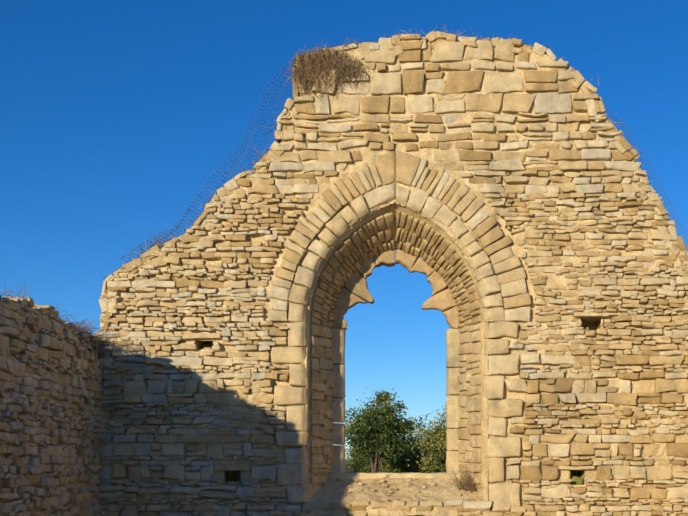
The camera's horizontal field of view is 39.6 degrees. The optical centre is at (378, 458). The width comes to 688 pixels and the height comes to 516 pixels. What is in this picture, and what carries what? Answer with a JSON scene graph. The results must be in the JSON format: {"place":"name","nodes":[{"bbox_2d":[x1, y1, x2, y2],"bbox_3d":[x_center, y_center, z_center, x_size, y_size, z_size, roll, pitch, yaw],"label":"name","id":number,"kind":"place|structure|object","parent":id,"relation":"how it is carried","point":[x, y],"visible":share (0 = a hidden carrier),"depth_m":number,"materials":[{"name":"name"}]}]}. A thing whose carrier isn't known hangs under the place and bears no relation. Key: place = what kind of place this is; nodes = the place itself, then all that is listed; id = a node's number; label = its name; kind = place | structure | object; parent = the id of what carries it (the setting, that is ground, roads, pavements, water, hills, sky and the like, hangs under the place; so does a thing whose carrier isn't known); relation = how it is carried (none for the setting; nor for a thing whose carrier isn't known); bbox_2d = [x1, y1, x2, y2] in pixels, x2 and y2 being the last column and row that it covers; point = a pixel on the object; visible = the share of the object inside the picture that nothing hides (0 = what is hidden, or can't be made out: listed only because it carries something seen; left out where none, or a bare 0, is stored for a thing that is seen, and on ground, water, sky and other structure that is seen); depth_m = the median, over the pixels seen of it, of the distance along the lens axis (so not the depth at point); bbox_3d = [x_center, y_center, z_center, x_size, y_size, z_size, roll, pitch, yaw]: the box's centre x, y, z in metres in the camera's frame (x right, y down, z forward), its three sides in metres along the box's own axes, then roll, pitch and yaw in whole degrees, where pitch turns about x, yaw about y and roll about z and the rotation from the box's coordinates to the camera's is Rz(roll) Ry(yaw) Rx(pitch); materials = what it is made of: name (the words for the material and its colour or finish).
{"place":"outdoors","nodes":[
{"label":"outdoors","id":0,"kind":"place"},
{"bbox_2d":[307,459,353,500],"bbox_3d":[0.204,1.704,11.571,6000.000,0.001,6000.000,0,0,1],"label":"ground","id":1,"kind":"structure","parent":0,"point":[345,470],"depth_m":184.29,"materials":[{"name":"brown soil"}]},
{"bbox_2d":[0,299,98,515],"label":"joint","id":2,"kind":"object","parent":1,"relation":"on","point":[69,465],"depth_m":9.95,"materials":[{"name":"concrete"}]},
{"bbox_2d":[0,295,102,515],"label":"side wall stones","id":3,"kind":"object","parent":2,"relation":"attached to","point":[45,495],"visible":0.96,"depth_m":9.81,"materials":[{"name":"beige stone"}]},
{"bbox_2d":[345,446,386,472],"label":"bush","id":4,"kind":"object","parent":1,"relation":"on","point":[354,462],"visible":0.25,"depth_m":84.76,"materials":[{"name":"green plant"}]},
{"bbox_2d":[344,387,420,472],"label":"tree","id":5,"kind":"object","parent":1,"relation":"on","point":[379,439],"visible":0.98,"depth_m":72.95,"materials":[{"name":"green plant"}]},
{"bbox_2d":[97,39,687,515],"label":"joint","id":6,"kind":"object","parent":1,"relation":"on","point":[449,165],"depth_m":11.57,"materials":[{"name":"beige concrete"}]},
{"bbox_2d":[1,22,675,493],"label":"dry grass","id":7,"kind":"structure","parent":6,"relation":"on","point":[315,66],"depth_m":11.51,"materials":[{"name":"brown plant"}]},
{"bbox_2d":[93,31,687,515],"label":"gable stones","id":8,"kind":"object","parent":6,"relation":"attached to","point":[501,313],"visible":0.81,"depth_m":11.54,"materials":[{"name":"beige stone"}]},
{"bbox_2d":[305,474,492,510],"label":"sill stones","id":9,"kind":"object","parent":8,"relation":"on","point":[481,505],"visible":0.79,"depth_m":11.55,"materials":[{"name":"beige stone"}]},
{"bbox_2d":[120,62,687,259],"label":"wire netting","id":10,"kind":"object","parent":8,"relation":"on","point":[275,140],"visible":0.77,"depth_m":11.70,"materials":[{"name":"grey"}]},
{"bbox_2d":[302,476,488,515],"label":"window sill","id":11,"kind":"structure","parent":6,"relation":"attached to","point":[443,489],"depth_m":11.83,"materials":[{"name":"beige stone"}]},
{"bbox_2d":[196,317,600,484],"bbox_3d":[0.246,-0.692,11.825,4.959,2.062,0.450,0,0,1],"label":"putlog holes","id":12,"kind":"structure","parent":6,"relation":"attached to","point":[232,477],"depth_m":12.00,"materials":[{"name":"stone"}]},
{"bbox_2d":[570,476,582,484],"bbox_3d":[2.420,0.283,11.781,0.173,0.147,0.310,0,0,1],"label":"moss in hole","id":13,"kind":"object","parent":12,"relation":"on","point":[577,480],"visible":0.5,"depth_m":11.64,"materials":[{"name":"green plant"}]},
{"bbox_2d":[369,415,443,472],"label":"bush","id":14,"kind":"object","parent":1,"relation":"on","point":[402,466],"visible":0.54,"depth_m":80.12,"materials":[{"name":"green plant"}]},
{"bbox_2d":[404,406,456,472],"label":"tree","id":15,"kind":"object","parent":1,"relation":"on","point":[434,441],"visible":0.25,"depth_m":68.62,"materials":[{"name":"green plant"}]},
{"bbox_2d":[0,0,687,458],"label":"sky","id":16,"kind":"structure","parent":0,"point":[115,115],"materials":[{"name":"blue"}]},
{"bbox_2d":[303,198,487,504],"bbox_3d":[0.215,-1.295,12.032,2.241,3.720,0.950,0,0,1],"label":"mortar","id":17,"kind":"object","parent":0,"point":[394,208],"depth_m":11.73,"materials":[{"name":"beige concrete"}]},
{"bbox_2d":[329,246,461,478],"bbox_3d":[0.218,-1.204,12.411,1.765,3.189,0.314,0,0,1],"label":"tracery window","id":18,"kind":"structure","parent":17,"relation":"attached to","point":[354,291],"depth_m":12.31,"materials":[{"name":"beige stone"}]}
]}

